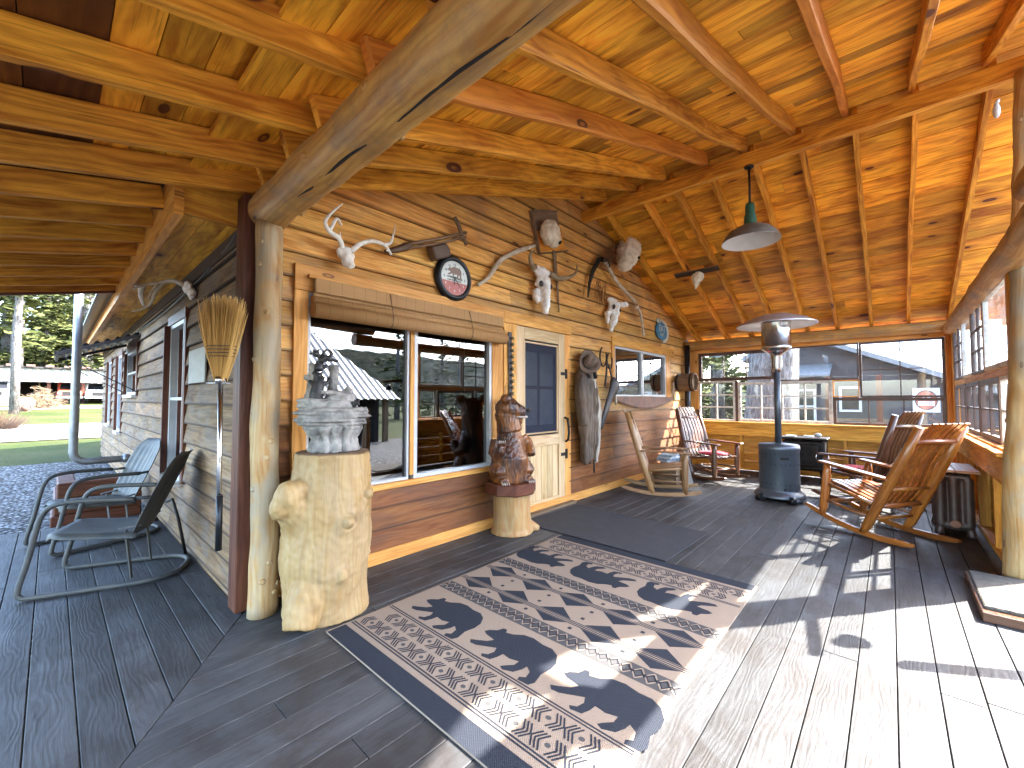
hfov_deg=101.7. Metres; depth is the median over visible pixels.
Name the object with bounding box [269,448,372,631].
stump pedestal
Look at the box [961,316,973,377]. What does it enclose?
window
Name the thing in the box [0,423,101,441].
driveway
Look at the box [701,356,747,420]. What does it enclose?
conifer tree
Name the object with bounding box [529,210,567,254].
nest box
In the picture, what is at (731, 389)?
conifer tree
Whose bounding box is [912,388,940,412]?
feed sign
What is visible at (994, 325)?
sky
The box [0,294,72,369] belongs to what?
conifer tree
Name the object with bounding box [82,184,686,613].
cabin
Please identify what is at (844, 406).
window
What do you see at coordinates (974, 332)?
window
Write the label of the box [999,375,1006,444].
window
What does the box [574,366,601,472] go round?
duster coat
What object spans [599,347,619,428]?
horse tack
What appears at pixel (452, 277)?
wall clock
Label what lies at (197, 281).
black cable
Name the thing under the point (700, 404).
window
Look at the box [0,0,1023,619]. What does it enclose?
porch
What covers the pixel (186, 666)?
porch floor
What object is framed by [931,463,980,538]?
radiator table
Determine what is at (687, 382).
stave bucket
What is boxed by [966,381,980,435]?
window
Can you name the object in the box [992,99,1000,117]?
glass bulb
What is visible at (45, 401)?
brush pile
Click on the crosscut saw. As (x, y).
(642, 402)
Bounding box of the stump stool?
[485,479,539,537]
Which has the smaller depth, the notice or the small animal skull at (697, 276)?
the notice
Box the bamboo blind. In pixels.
[308,274,508,343]
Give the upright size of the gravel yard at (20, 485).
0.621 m
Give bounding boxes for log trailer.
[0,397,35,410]
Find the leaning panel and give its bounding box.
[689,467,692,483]
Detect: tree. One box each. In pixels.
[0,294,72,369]
[0,294,91,413]
[0,295,73,367]
[0,295,89,368]
[0,295,98,369]
[6,294,104,370]
[699,360,746,421]
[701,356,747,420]
[704,354,747,418]
[705,354,747,416]
[744,348,798,452]
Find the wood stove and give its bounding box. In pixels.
[782,435,830,483]
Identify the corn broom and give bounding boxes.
[196,293,247,550]
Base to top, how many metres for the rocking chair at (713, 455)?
1.162 m
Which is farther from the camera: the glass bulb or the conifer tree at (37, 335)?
the conifer tree at (37, 335)
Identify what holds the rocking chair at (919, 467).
on the porch floor
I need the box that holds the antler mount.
[133,284,145,305]
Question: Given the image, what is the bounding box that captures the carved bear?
[488,394,535,485]
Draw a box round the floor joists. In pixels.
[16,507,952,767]
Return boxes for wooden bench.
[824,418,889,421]
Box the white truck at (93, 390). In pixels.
[84,383,103,402]
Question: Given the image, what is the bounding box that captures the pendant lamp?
[722,164,781,250]
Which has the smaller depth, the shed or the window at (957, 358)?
the window at (957, 358)
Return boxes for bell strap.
[508,332,514,399]
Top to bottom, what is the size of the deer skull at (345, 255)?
0.445 m
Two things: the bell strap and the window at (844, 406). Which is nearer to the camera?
the bell strap
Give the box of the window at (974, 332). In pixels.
[970,303,984,374]
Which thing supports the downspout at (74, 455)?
attached to the cabin
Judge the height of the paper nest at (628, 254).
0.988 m
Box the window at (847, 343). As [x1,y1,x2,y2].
[780,343,858,380]
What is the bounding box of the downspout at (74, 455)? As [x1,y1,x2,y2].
[68,294,130,464]
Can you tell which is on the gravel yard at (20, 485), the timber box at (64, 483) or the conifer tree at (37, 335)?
the timber box at (64, 483)
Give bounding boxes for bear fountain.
[292,349,370,453]
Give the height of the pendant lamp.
0.788 m
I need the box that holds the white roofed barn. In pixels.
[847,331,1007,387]
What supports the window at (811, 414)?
in the neighbour house
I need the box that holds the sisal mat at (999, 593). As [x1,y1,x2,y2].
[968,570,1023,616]
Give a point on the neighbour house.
(828, 362)
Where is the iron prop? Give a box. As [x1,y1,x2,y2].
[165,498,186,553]
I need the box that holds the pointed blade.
[553,250,559,311]
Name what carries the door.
in the cabin
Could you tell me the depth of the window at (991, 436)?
3.79 m
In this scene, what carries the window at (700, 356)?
in the porch
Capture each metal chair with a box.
[13,449,192,601]
[23,438,160,556]
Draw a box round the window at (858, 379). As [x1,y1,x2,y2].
[832,379,859,396]
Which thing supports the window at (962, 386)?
in the porch
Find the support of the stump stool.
on the porch floor
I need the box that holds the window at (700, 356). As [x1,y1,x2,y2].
[698,350,773,380]
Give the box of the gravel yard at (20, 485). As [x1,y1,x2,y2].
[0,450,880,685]
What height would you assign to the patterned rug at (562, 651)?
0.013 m
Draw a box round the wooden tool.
[384,216,467,260]
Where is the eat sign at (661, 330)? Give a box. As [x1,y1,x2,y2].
[655,317,668,342]
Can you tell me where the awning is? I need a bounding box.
[54,332,139,391]
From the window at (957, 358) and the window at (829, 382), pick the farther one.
the window at (829, 382)
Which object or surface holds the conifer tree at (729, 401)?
on the ground at (16, 453)
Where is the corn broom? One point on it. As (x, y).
(221, 322)
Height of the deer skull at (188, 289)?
0.313 m
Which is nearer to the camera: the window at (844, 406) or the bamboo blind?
the bamboo blind
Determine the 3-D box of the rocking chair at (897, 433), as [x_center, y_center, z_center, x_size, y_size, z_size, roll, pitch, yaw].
[4.478,0.913,5.260,0.631,1.162,1.020,1,-2,-22]
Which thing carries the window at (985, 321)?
in the porch
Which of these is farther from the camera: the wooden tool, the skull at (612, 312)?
the skull at (612, 312)
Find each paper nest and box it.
[540,219,561,247]
[595,236,641,276]
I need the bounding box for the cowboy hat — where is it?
[579,349,600,372]
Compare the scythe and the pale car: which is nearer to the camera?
the scythe
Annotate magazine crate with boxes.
[652,453,680,484]
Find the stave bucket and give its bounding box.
[674,373,698,391]
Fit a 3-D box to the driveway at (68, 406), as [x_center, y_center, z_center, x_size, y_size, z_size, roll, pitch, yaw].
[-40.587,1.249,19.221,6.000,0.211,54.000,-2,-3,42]
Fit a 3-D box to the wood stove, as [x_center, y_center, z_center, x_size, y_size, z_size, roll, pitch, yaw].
[4.705,1.202,6.690,0.630,0.708,0.588,-2,-3,42]
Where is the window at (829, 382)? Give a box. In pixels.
[738,380,832,424]
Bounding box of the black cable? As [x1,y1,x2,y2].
[136,232,236,332]
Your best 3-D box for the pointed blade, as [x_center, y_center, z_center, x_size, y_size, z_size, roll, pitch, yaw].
[0.543,-1.267,5.136,0.012,0.750,0.134,-2,-3,42]
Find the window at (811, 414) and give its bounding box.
[799,389,816,420]
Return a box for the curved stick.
[476,243,535,285]
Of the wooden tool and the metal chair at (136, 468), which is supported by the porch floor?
the metal chair at (136, 468)
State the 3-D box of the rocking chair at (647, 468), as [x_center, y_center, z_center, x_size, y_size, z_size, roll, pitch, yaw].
[2.086,0.936,5.883,1.020,1.162,0.628,-1,-2,19]
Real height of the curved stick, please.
0.657 m
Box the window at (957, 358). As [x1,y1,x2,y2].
[952,325,963,380]
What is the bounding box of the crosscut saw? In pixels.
[615,382,674,409]
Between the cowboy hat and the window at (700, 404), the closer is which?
the cowboy hat
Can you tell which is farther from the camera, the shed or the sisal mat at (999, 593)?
the shed
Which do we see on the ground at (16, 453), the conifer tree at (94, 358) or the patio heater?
the conifer tree at (94, 358)
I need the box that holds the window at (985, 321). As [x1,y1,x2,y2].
[982,277,1007,371]
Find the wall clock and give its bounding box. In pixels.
[434,255,470,300]
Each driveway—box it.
[0,405,101,409]
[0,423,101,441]
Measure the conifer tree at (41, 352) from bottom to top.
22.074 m
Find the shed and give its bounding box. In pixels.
[0,363,103,403]
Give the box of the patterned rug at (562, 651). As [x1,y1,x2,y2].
[326,534,756,767]
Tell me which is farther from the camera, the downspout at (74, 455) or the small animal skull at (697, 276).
the small animal skull at (697, 276)
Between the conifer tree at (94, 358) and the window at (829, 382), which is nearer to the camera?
the window at (829, 382)
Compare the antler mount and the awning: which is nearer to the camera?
the antler mount
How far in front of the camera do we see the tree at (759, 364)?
9.90 m
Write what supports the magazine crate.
on the porch floor
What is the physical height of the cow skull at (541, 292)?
0.740 m
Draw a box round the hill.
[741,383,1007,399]
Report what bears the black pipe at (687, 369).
attached to the cabin
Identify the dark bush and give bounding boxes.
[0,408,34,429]
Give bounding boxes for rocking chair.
[621,409,701,496]
[675,407,748,480]
[805,423,969,547]
[811,411,930,508]
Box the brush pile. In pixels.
[20,384,68,408]
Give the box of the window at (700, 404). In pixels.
[699,381,735,420]
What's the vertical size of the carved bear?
0.852 m
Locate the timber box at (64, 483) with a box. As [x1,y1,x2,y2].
[50,472,141,527]
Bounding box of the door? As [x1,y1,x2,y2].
[517,325,569,505]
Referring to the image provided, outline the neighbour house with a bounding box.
[742,345,998,456]
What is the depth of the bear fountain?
2.55 m
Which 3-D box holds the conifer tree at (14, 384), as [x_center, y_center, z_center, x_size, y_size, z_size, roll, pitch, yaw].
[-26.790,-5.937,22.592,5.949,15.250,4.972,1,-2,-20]
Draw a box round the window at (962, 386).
[954,384,966,423]
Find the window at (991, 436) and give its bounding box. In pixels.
[979,377,1001,443]
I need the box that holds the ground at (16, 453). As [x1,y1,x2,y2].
[0,400,745,466]
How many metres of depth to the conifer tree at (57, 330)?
47.38 m
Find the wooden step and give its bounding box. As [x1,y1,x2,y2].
[965,571,1023,630]
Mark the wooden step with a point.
(1003, 619)
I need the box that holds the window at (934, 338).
[859,337,946,396]
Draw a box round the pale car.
[0,381,9,396]
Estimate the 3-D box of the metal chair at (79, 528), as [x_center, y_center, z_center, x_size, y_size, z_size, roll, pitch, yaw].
[-2.914,0.965,3.105,0.851,0.900,0.582,1,-2,-25]
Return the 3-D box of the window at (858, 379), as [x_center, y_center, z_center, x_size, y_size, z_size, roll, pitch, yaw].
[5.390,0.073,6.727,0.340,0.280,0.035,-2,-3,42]
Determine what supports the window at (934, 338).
in the porch
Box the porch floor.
[0,466,1023,767]
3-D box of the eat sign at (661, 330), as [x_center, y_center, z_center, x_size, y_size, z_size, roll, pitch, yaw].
[2.711,-0.956,7.514,0.037,0.447,0.585,-2,-3,42]
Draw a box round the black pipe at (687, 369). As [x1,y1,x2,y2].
[684,345,690,451]
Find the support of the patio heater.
on the porch floor
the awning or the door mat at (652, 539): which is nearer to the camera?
the door mat at (652, 539)
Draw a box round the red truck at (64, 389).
[55,383,82,402]
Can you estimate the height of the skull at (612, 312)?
0.524 m
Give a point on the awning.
(65, 353)
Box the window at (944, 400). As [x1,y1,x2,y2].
[833,398,947,427]
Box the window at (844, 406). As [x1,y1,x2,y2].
[839,386,861,411]
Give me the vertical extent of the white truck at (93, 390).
1.743 m
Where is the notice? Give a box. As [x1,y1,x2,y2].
[188,347,206,383]
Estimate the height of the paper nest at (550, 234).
0.319 m
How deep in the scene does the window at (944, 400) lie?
6.44 m
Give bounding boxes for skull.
[132,279,196,311]
[323,203,395,268]
[528,249,577,314]
[604,297,628,331]
[674,265,719,288]
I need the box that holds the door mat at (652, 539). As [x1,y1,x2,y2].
[531,505,708,561]
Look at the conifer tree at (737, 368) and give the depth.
29.10 m
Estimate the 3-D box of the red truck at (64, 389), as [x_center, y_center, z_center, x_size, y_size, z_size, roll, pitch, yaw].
[-37.543,0.746,35.321,4.720,1.743,1.500,-2,-3,42]
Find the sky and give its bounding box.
[0,294,1007,387]
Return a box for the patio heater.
[736,313,818,504]

